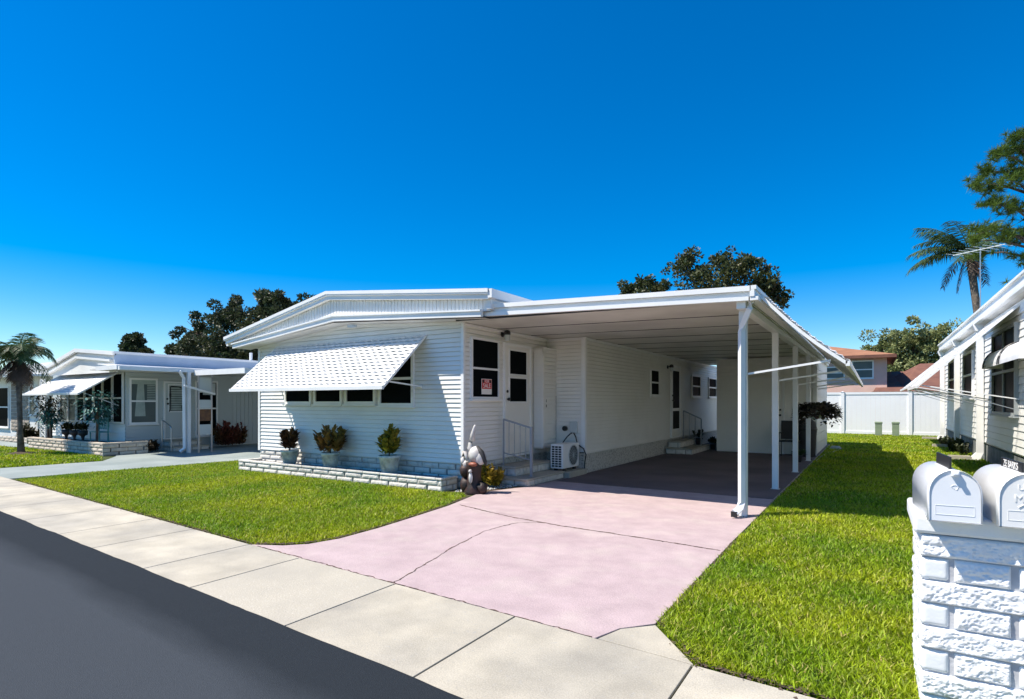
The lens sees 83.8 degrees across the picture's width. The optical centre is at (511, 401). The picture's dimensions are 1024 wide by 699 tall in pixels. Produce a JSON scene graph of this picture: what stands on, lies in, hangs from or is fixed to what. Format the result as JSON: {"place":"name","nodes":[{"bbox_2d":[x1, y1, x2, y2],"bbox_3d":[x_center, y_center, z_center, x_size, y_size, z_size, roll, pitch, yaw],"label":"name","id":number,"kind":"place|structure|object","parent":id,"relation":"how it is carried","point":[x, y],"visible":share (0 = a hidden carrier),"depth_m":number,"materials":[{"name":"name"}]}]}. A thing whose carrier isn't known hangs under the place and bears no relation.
{"place":"outdoors","nodes":[
{"label":"outdoors","id":0,"kind":"place"},
{"bbox_2d":[0,362,52,437],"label":"house","id":1,"kind":"structure","parent":0,"point":[8,415],"depth_m":21.82,"materials":[{"name":"white"}]},
{"bbox_2d":[0,387,9,428],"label":"window","id":2,"kind":"structure","parent":1,"relation":"in","point":[4,391],"depth_m":22.31,"materials":[{"name":"white paint"}]},
{"bbox_2d":[29,385,36,416],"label":"window","id":3,"kind":"structure","parent":1,"relation":"in","point":[30,399],"depth_m":20.89,"materials":[{"name":"white paint"}]},
{"bbox_2d":[0,445,102,467],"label":"lawn grass","id":4,"kind":"structure","parent":0,"point":[41,456],"depth_m":13.96,"materials":[{"name":"green plant"}]},
{"bbox_2d":[0,441,259,478],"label":"path","id":5,"kind":"structure","parent":0,"point":[160,458],"depth_m":13.54,"materials":[{"name":"grey concrete"}]},
{"bbox_2d":[137,438,159,450],"bbox_3d":[-10.084,1.192,15.701,0.566,0.361,0.822,0,0,32],"label":"shrub","id":6,"kind":"object","parent":5,"relation":"on","point":[154,445],"visible":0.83,"depth_m":15.78,"materials":[{"name":"green plant"}]},
{"bbox_2d":[159,420,208,450],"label":"neighbour steps","id":7,"kind":"structure","parent":5,"relation":"on","point":[171,445],"depth_m":16.38,"materials":[{"name":"white concrete"}]},
{"bbox_2d":[183,375,215,452],"bbox_3d":[-8.553,0.284,15.611,0.092,2.208,0.863,0,0,32],"label":"porch post","id":8,"kind":"object","parent":5,"relation":"on","point":[204,386],"visible":0.95,"depth_m":15.74,"materials":[{"name":"metal"}]},
{"bbox_2d":[212,420,247,445],"bbox_3d":[-8.765,0.940,17.827,0.879,0.813,1.161,0,0,32],"label":"bushy shrub","id":9,"kind":"object","parent":5,"relation":"on","point":[226,434],"visible":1,"depth_m":17.55,"materials":[{"name":"red plant"}]},
{"bbox_2d":[0,511,463,698],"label":"road","id":10,"kind":"structure","parent":0,"point":[79,620],"depth_m":3.25,"materials":[{"name":"grey asphalt"}]},
{"bbox_2d":[0,476,815,698],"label":"sidewalk","id":11,"kind":"structure","parent":0,"point":[461,649],"depth_m":3.38,"materials":[{"name":"concrete"}]},
{"bbox_2d":[191,558,393,625],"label":"sidewalk slab","id":12,"kind":"structure","parent":11,"relation":"attached to","point":[290,592],"depth_m":4.21,"materials":[{"name":"concrete"}]},
{"bbox_2d":[2,433,993,698],"bbox_3d":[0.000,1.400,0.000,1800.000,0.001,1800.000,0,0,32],"label":"ground","id":13,"kind":"structure","parent":0,"point":[656,624],"depth_m":4.44,"materials":[{"name":"green plant"}]},
{"bbox_2d":[0,436,27,443],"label":"brick edging","id":14,"kind":"object","parent":13,"relation":"on","point":[8,438],"visible":0.79,"depth_m":19.95,"materials":[{"name":"white brick"}]},
{"bbox_2d":[7,451,34,454],"bbox_3d":[-13.092,1.355,15.221,0.900,0.090,0.900,0,0,32],"label":"soil mound","id":15,"kind":"object","parent":13,"relation":"on","point":[17,453],"visible":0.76,"depth_m":15.08,"materials":[{"name":"brown soil"}]},
{"bbox_2d":[14,421,39,438],"bbox_3d":[-17.210,1.015,20.335,0.822,0.693,1.279,0,0,-43],"label":"spiky shrub","id":16,"kind":"object","parent":13,"relation":"on","point":[28,431],"visible":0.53,"depth_m":20.31,"materials":[{"name":"green plant"}]},
{"bbox_2d":[0,332,57,451],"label":"palm tree","id":17,"kind":"object","parent":13,"relation":"on","point":[16,355],"visible":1,"depth_m":15.22,"materials":[{"name":"green plant"}]},
{"bbox_2d":[27,437,147,455],"bbox_3d":[-12.290,1.230,16.411,4.925,0.340,1.100,0,0,32],"label":"neighbour planter","id":18,"kind":"object","parent":13,"relation":"on","point":[101,448],"visible":0.92,"depth_m":15.36,"materials":[{"name":"beige brick"}]},
{"bbox_2d":[22,389,69,437],"bbox_3d":[-14.009,0.355,17.272,1.216,1.552,1.222,0,0,32],"label":"tree","id":19,"kind":"object","parent":18,"relation":"on","point":[49,404],"visible":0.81,"depth_m":17.16,"materials":[{"name":"green plant"}]},
{"bbox_2d":[34,408,65,437],"bbox_3d":[-13.796,0.650,17.043,0.758,0.963,0.809,0,0,-40],"label":"tree","id":20,"kind":"object","parent":18,"relation":"on","point":[51,423],"visible":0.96,"depth_m":16.97,"materials":[{"name":"green plant"}]},
{"bbox_2d":[58,421,69,439],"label":"potted plant","id":21,"kind":"object","parent":18,"relation":"on","point":[64,430],"visible":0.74,"depth_m":16.76,"materials":[{"name":"green plant"}]},
{"bbox_2d":[67,421,80,439],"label":"potted plant","id":22,"kind":"object","parent":18,"relation":"on","point":[74,433],"visible":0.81,"depth_m":16.48,"materials":[{"name":"green plant"}]},
{"bbox_2d":[76,421,88,440],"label":"potted plant","id":23,"kind":"object","parent":18,"relation":"on","point":[82,429],"visible":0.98,"depth_m":16.20,"materials":[{"name":"green plant"}]},
{"bbox_2d":[72,390,119,441],"bbox_3d":[-11.201,0.389,15.446,1.085,1.485,1.129,0,0,32],"label":"tree","id":24,"kind":"object","parent":18,"relation":"on","point":[97,416],"visible":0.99,"depth_m":15.36,"materials":[{"name":"green plant"}]},
{"bbox_2d":[89,417,108,442],"bbox_3d":[-11.550,0.782,15.976,0.600,0.695,0.265,0,0,32],"label":"teal bench","id":25,"kind":"object","parent":18,"relation":"on","point":[106,426],"visible":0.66,"depth_m":15.90,"materials":[{"name":"teal metal"}]},
{"bbox_2d":[117,331,154,353],"bbox_3d":[-23.505,-1.459,35.471,4.632,5.865,1.819,0,0,39],"label":"oak tree","id":26,"kind":"object","parent":13,"relation":"on","point":[135,341],"visible":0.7,"depth_m":34.67,"materials":[{"name":"green plant"}]},
{"bbox_2d":[22,348,257,452],"bbox_3d":[-7.978,-0.160,20.832,8.850,3.120,13.550,0,0,32],"label":"neighbour home","id":27,"kind":"object","parent":13,"relation":"on","point":[149,391],"visible":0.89,"depth_m":16.46,"materials":[{"name":"grey metal"}]},
{"bbox_2d":[60,395,67,420],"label":"window","id":28,"kind":"structure","parent":27,"relation":"in","point":[65,396],"depth_m":17.74,"materials":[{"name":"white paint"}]},
{"bbox_2d":[68,395,75,421],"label":"window","id":29,"kind":"structure","parent":27,"relation":"in","point":[72,398],"depth_m":17.48,"materials":[{"name":"grey glass"}]},
{"bbox_2d":[76,393,83,421],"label":"window","id":30,"kind":"structure","parent":27,"relation":"in","point":[81,395],"depth_m":17.18,"materials":[{"name":"black glass"}]},
{"bbox_2d":[84,387,92,422],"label":"window","id":31,"kind":"structure","parent":27,"relation":"in","point":[89,391],"depth_m":16.89,"materials":[{"name":"black glass"}]},
{"bbox_2d":[93,382,101,422],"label":"window","id":32,"kind":"structure","parent":27,"relation":"in","point":[99,386],"depth_m":16.58,"materials":[{"name":"black glass"}]},
{"bbox_2d":[102,377,111,422],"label":"window","id":33,"kind":"structure","parent":27,"relation":"in","point":[107,384],"depth_m":16.25,"materials":[{"name":"black glass"}]},
{"bbox_2d":[112,372,123,423],"bbox_3d":[-10.988,-0.110,15.911,0.600,1.420,0.045,0,0,32],"label":"window","id":34,"kind":"structure","parent":27,"relation":"in","point":[118,379],"depth_m":15.89,"materials":[{"name":"black glass"}]},
{"bbox_2d":[128,378,158,425],"bbox_3d":[-10.374,-0.010,16.082,0.075,1.320,0.780,0,0,32],"label":"window","id":35,"kind":"structure","parent":27,"relation":"in","point":[143,392],"depth_m":16.08,"materials":[{"name":"white paint"}]},
{"bbox_2d":[163,381,182,438],"bbox_3d":[-9.887,0.240,16.827,0.104,1.680,0.720,0,0,32],"label":"door","id":36,"kind":"structure","parent":27,"relation":"in","point":[172,391],"depth_m":16.74,"materials":[{"name":"grey"}]},
{"bbox_2d":[194,381,217,437],"bbox_3d":[-9.412,0.215,17.604,0.075,1.730,0.740,0,0,32],"label":"window","id":37,"kind":"structure","parent":27,"relation":"in","point":[202,397],"depth_m":17.66,"materials":[{"name":"white paint"}]},
{"bbox_2d":[163,333,227,358],"bbox_3d":[-18.596,-1.276,33.566,2.951,5.583,5.634,0,0,-41],"label":"oak tree","id":38,"kind":"object","parent":13,"relation":"on","point":[188,345],"visible":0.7,"depth_m":31.53,"materials":[{"name":"green plant"}]},
{"bbox_2d":[16,460,465,544],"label":"lawn grass","id":39,"kind":"structure","parent":13,"relation":"on","point":[195,494],"depth_m":8.08,"materials":[{"name":"green plant"}]},
{"bbox_2d":[168,287,315,360],"bbox_3d":[-14.636,-2.617,32.962,13.073,8.125,5.189,0,0,32],"label":"oak tree","id":40,"kind":"object","parent":13,"relation":"on","point":[232,315],"visible":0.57,"depth_m":32.55,"materials":[{"name":"green plant"}]},
{"bbox_2d":[238,458,457,491],"bbox_3d":[-3.141,1.288,10.537,5.339,0.224,0.745,0,0,32],"label":"planter bed","id":41,"kind":"object","parent":13,"relation":"on","point":[428,482],"visible":0.94,"depth_m":9.84,"materials":[{"name":"white brick"}]},
{"bbox_2d":[278,427,299,463],"bbox_3d":[-4.326,0.850,11.121,0.453,0.744,0.420,0,0,-5],"label":"potted plant","id":42,"kind":"object","parent":41,"relation":"on","point":[290,439],"visible":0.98,"depth_m":11.02,"materials":[{"name":"green plant"}]},
{"bbox_2d":[313,424,347,467],"bbox_3d":[-3.274,0.809,10.401,0.698,0.825,0.651,0,0,-21],"label":"potted plant","id":43,"kind":"object","parent":41,"relation":"on","point":[329,440],"visible":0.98,"depth_m":10.34,"materials":[{"name":"green plant"}]},
{"bbox_2d":[374,423,402,472],"bbox_3d":[-2.084,0.791,9.648,0.501,0.862,0.461,0,0,-24],"label":"potted plant","id":44,"kind":"object","parent":41,"relation":"on","point":[388,444],"visible":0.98,"depth_m":9.58,"materials":[{"name":"green plant"}]},
{"bbox_2d":[15,479,835,698],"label":"soil edge","id":45,"kind":"object","parent":13,"relation":"on","point":[728,670],"visible":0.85,"depth_m":5.08,"materials":[{"name":"brown soil"}]},
{"bbox_2d":[21,481,827,698],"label":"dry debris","id":46,"kind":"object","parent":45,"relation":"on","point":[796,689],"visible":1,"depth_m":2.95,"materials":[{"name":"brown plant"}]},
{"bbox_2d":[223,288,716,488],"bbox_3d":[0.816,-0.295,16.319,6.980,3.390,15.880,0,0,32],"label":"mobile home","id":47,"kind":"object","parent":13,"relation":"on","point":[429,376],"visible":0.81,"depth_m":10.54,"materials":[{"name":"white metal"}]},
{"bbox_2d":[282,390,312,405],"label":"window","id":48,"kind":"structure","parent":47,"relation":"in","point":[291,398],"depth_m":11.30,"materials":[{"name":"black glass"}]},
{"bbox_2d":[311,390,342,405],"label":"window","id":49,"kind":"structure","parent":47,"relation":"in","point":[320,397],"depth_m":10.84,"materials":[{"name":"white paint"}]},
{"bbox_2d":[342,389,376,405],"bbox_3d":[-2.769,-0.405,10.375,0.830,0.950,0.080,0,0,32],"label":"window","id":50,"kind":"structure","parent":47,"relation":"in","point":[351,397],"depth_m":10.37,"materials":[{"name":"white paint"}]},
{"bbox_2d":[376,351,415,407],"bbox_3d":[-2.021,-0.390,9.902,0.860,0.980,0.080,0,0,32],"label":"window","id":51,"kind":"structure","parent":47,"relation":"in","point":[394,395],"depth_m":9.84,"materials":[{"name":"black glass"}]},
{"bbox_2d":[469,336,501,400],"bbox_3d":[-0.439,-0.545,9.641,0.075,1.050,0.870,0,0,32],"label":"window","id":52,"kind":"structure","parent":47,"relation":"in","point":[484,353],"depth_m":9.60,"materials":[{"name":"black glass"}]},
{"bbox_2d":[503,342,531,456],"bbox_3d":[0.127,-0.040,10.508,0.104,2.040,0.940,0,0,32],"label":"door","id":53,"kind":"structure","parent":47,"relation":"in","point":[517,359],"depth_m":10.49,"materials":[{"name":"white metal"}]},
{"bbox_2d":[649,368,660,396],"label":"window","id":54,"kind":"structure","parent":47,"relation":"in","point":[654,375],"depth_m":14.53,"materials":[{"name":"white paint"}]},
{"bbox_2d":[670,365,681,437],"bbox_3d":[4.630,-0.015,16.061,0.104,2.010,0.900,0,0,32],"label":"door","id":55,"kind":"structure","parent":47,"relation":"in","point":[675,376],"depth_m":16.02,"materials":[{"name":"white"}]},
{"bbox_2d":[691,375,701,397],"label":"window","id":56,"kind":"structure","parent":47,"relation":"in","point":[695,379],"depth_m":17.89,"materials":[{"name":"glass"}]},
{"bbox_2d":[708,377,716,398],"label":"window","id":57,"kind":"structure","parent":47,"relation":"in","point":[712,382],"depth_m":19.79,"materials":[{"name":"glass"}]},
{"bbox_2d":[448,483,521,494],"bbox_3d":[-0.398,1.393,9.065,0.760,0.014,1.100,0,0,32],"label":"soil bed","id":58,"kind":"object","parent":13,"relation":"on","point":[493,489],"visible":0.36,"depth_m":9.14,"materials":[{"name":"brown soil"}]},
{"bbox_2d":[460,425,487,494],"bbox_3d":[-0.574,0.888,8.695,0.473,1.084,0.326,0,0,32],"label":"pelican statue","id":59,"kind":"object","parent":58,"relation":"on","point":[471,483],"visible":1,"depth_m":8.61,"materials":[{"name":"grey stone"}]},
{"bbox_2d":[455,484,516,491],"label":"pebbles","id":60,"kind":"object","parent":58,"relation":"on","point":[499,487],"visible":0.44,"depth_m":9.27,"materials":[{"name":"white stone"}]},
{"bbox_2d":[481,463,504,485],"bbox_3d":[-0.330,1.173,9.279,0.483,0.391,0.457,0,0,32],"label":"croton shrub","id":61,"kind":"object","parent":58,"relation":"on","point":[490,476],"visible":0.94,"depth_m":9.21,"materials":[{"name":"yellow plant"}]},
{"bbox_2d":[494,419,564,486],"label":"entry steps","id":62,"kind":"structure","parent":13,"relation":"on","point":[531,471],"depth_m":9.78,"materials":[{"name":"grey concrete"}]},
{"bbox_2d":[551,421,586,477],"bbox_3d":[1.037,0.890,10.838,0.510,1.020,0.770,0,0,32],"label":"air conditioner","id":63,"kind":"object","parent":13,"relation":"on","point":[565,456],"visible":0.98,"depth_m":10.66,"materials":[{"name":"white paint"}]},
{"bbox_2d":[617,273,672,294],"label":"oak tree","id":64,"kind":"object","parent":13,"relation":"on","point":[647,284],"visible":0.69,"depth_m":42.49,"materials":[{"name":"green plant"}]},
{"bbox_2d":[660,244,794,310],"bbox_3d":[14.925,-4.853,40.315,9.127,12.522,5.072,0,0,32],"label":"oak tree","id":65,"kind":"object","parent":13,"relation":"on","point":[702,276],"visible":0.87,"depth_m":39.32,"materials":[{"name":"green plant"}]},
{"bbox_2d":[875,422,882,435],"bbox_3d":[14.917,1.100,23.222,0.270,0.600,0.230,0,0,32],"label":"utility pedestal","id":66,"kind":"object","parent":13,"relation":"on","point":[878,428],"visible":0.77,"depth_m":23.14,"materials":[{"name":"green plastic"}]},
{"bbox_2d":[827,391,945,435],"bbox_3d":[16.336,0.470,23.408,19.360,1.860,0.160,0,0,32],"label":"vinyl fence","id":67,"kind":"object","parent":13,"relation":"on","point":[911,412],"visible":0.25,"depth_m":23.81,"materials":[{"name":"white plastic"}]},
{"bbox_2d":[892,422,899,435],"bbox_3d":[15.461,1.100,22.997,0.270,0.600,0.230,0,0,32],"label":"utility pedestal","id":68,"kind":"object","parent":13,"relation":"on","point":[895,428],"visible":0.74,"depth_m":22.92,"materials":[{"name":"green plastic"}]},
{"bbox_2d":[857,315,963,371],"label":"broad tree","id":69,"kind":"object","parent":13,"relation":"on","point":[910,348],"visible":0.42,"depth_m":44.17,"materials":[{"name":"green plant"}]},
{"bbox_2d":[938,435,953,443],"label":"shrub","id":70,"kind":"object","parent":13,"relation":"on","point":[941,440],"visible":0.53,"depth_m":17.73,"materials":[{"name":"green plant"}]},
{"bbox_2d":[947,437,970,454],"bbox_3d":[11.908,1.159,15.161,0.581,0.420,1.455,0,0,32],"label":"shrub","id":71,"kind":"object","parent":13,"relation":"on","point":[957,445],"visible":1,"depth_m":15.46,"materials":[{"name":"green plant"}]},
{"bbox_2d":[905,219,1016,312],"bbox_3d":[19.994,-3.341,25.330,4.304,9.540,4.092,0,0,32],"label":"palm tree","id":72,"kind":"object","parent":13,"relation":"on","point":[950,242],"visible":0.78,"depth_m":25.22,"materials":[{"name":"green plant"}]},
{"bbox_2d":[900,270,1023,464],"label":"neighbour home","id":73,"kind":"object","parent":13,"relation":"on","point":[980,352],"visible":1,"depth_m":12.51,"materials":[{"name":"white"}]},
{"bbox_2d":[948,360,953,399],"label":"window","id":74,"kind":"structure","parent":73,"relation":"in","point":[951,364],"depth_m":18.90,"materials":[{"name":"black glass"}]},
{"bbox_2d":[961,350,974,399],"bbox_3d":[12.431,-0.710,15.566,0.100,1.280,1.840,0,0,32],"label":"window","id":75,"kind":"structure","parent":73,"relation":"in","point":[968,359],"depth_m":15.54,"materials":[{"name":"white paint"}]},
{"bbox_2d":[949,243,1012,306],"bbox_3d":[15.306,-3.602,18.728,1.414,2.905,1.387,0,0,-29],"label":"tv antenna","id":76,"kind":"object","parent":73,"relation":"on","point":[980,249],"visible":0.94,"depth_m":18.68,"materials":[{"name":"silver metal"}]},
{"bbox_2d":[989,322,1019,417],"bbox_3d":[9.760,-0.580,11.340,0.100,1.740,2.440,0,0,32],"label":"window","id":77,"kind":"structure","parent":73,"relation":"in","point":[1004,381],"depth_m":11.13,"materials":[{"name":"grey glass"}]},
{"bbox_2d":[907,498,1023,698],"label":"mailbox pier","id":78,"kind":"structure","parent":13,"relation":"on","point":[968,612],"depth_m":2.51,"materials":[{"name":"paint"}]},
{"bbox_2d":[912,452,982,524],"bbox_3d":[2.001,0.380,2.642,0.188,0.274,0.494,0,0,27],"label":"mailbox","id":79,"kind":"object","parent":78,"relation":"on","point":[943,490],"visible":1,"depth_m":2.47,"materials":[{"name":"metal"}]},
{"bbox_2d":[929,471,980,523],"bbox_3d":[1.897,0.405,2.443,0.178,0.220,0.046,0,0,27],"label":"door","id":80,"kind":"structure","parent":79,"relation":"in","point":[954,496],"depth_m":2.45,"materials":[{"name":"metal"}]},
{"bbox_2d":[973,457,1023,528],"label":"mailbox","id":81,"kind":"object","parent":78,"relation":"on","point":[1002,486],"visible":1,"depth_m":2.39,"materials":[{"name":"metal"}]},
{"bbox_2d":[1000,475,1023,527],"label":"door","id":82,"kind":"structure","parent":81,"relation":"in","point":[1012,493],"depth_m":2.35,"materials":[{"name":"metal"}]},
{"bbox_2d":[960,125,1023,285],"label":"pine tree","id":83,"kind":"object","parent":13,"relation":"on","point":[1011,147],"visible":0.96,"depth_m":21.83,"materials":[{"name":"green plant"}]},
{"bbox_2d":[0,0,1023,369],"label":"sky","id":84,"kind":"structure","parent":0,"point":[160,159],"materials":[{"name":"blue"}]},
{"bbox_2d":[252,444,829,638],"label":"driveway","id":85,"kind":"structure","parent":0,"point":[596,584],"depth_m":5.33,"materials":[{"name":"pink concrete"}]},
{"bbox_2d":[260,483,764,636],"bbox_3d":[0.582,1.381,6.726,3.807,0.006,5.811,0,0,32],"label":"driveway crack","id":86,"kind":"object","parent":85,"relation":"on","point":[479,533],"visible":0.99,"depth_m":5.14,"materials":[{"name":"grey concrete"}]},
{"bbox_2d":[557,443,828,498],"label":"carport floor","id":87,"kind":"structure","parent":0,"point":[712,471],"depth_m":10.88,"materials":[{"name":"brown concrete"}]},
{"bbox_2d":[456,285,862,516],"bbox_3d":[4.790,-0.043,12.966,5.340,2.858,12.979,0,0,32],"label":"carport","id":88,"kind":"object","parent":87,"relation":"on","point":[711,326],"visible":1,"depth_m":8.67,"materials":[{"name":"white paint"}]},
{"bbox_2d":[791,401,843,427],"bbox_3d":[6.089,0.245,11.411,0.937,0.534,0.605,0,0,18],"label":"hanging basket","id":89,"kind":"object","parent":88,"relation":"attached to","point":[816,410],"visible":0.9,"depth_m":11.26,"materials":[{"name":"brown"}]},
{"bbox_2d":[666,410,709,454],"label":"side steps","id":90,"kind":"structure","parent":87,"relation":"on","point":[683,445],"depth_m":15.53,"materials":[{"name":"grey concrete"}]},
{"bbox_2d":[692,429,703,444],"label":"potted plant","id":91,"kind":"object","parent":90,"relation":"on","point":[698,440],"visible":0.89,"depth_m":16.44,"materials":[{"name":"black plant"}]},
{"bbox_2d":[708,436,716,448],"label":"potted plant","id":92,"kind":"object","parent":87,"relation":"on","point":[712,439],"visible":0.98,"depth_m":16.65,"materials":[{"name":"black plant"}]},
{"bbox_2d":[717,356,828,454],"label":"storage shed","id":93,"kind":"structure","parent":87,"relation":"on","point":[759,412],"depth_m":15.52,"materials":[{"name":"white"}]},
{"bbox_2d":[748,377,784,453],"bbox_3d":[6.817,0.360,15.369,0.940,2.040,0.102,0,0,32],"label":"door","id":94,"kind":"structure","parent":93,"relation":"in","point":[759,389],"depth_m":15.42,"materials":[{"name":"white"}]},
{"bbox_2d":[779,421,799,456],"bbox_3d":[7.035,0.933,14.450,0.460,0.906,0.552,0,0,32],"label":"patio chair","id":95,"kind":"object","parent":87,"relation":"on","point":[786,432],"visible":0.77,"depth_m":14.63,"materials":[{"name":"black metal"}]},
{"bbox_2d":[798,417,816,456],"bbox_3d":[7.483,0.880,14.494,0.490,1.000,0.490,0,0,32],"label":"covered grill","id":96,"kind":"object","parent":87,"relation":"on","point":[802,431],"visible":0.48,"depth_m":14.33,"materials":[{"name":"grey fabric"}]},
{"bbox_2d":[791,449,806,461],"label":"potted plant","id":97,"kind":"object","parent":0,"point":[801,452],"visible":0.59,"depth_m":13.04,"materials":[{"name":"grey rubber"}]},
{"bbox_2d":[826,346,896,421],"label":"pink house","id":98,"kind":"structure","parent":0,"point":[870,367],"depth_m":32.33,"materials":[{"name":"paint"}]},
{"bbox_2d":[827,367,844,379],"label":"window","id":99,"kind":"structure","parent":98,"relation":"in","point":[829,369],"depth_m":33.11,"materials":[{"name":"glass"}]},
{"bbox_2d":[852,360,873,378],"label":"window","id":100,"kind":"structure","parent":98,"relation":"in","point":[864,369],"depth_m":32.30,"materials":[{"name":"glass"}]},
{"bbox_2d":[873,363,945,394],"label":"brown roofed house","id":101,"kind":"structure","parent":0,"point":[897,381],"depth_m":32.43,"materials":[{"name":"pink paint"}]}
]}

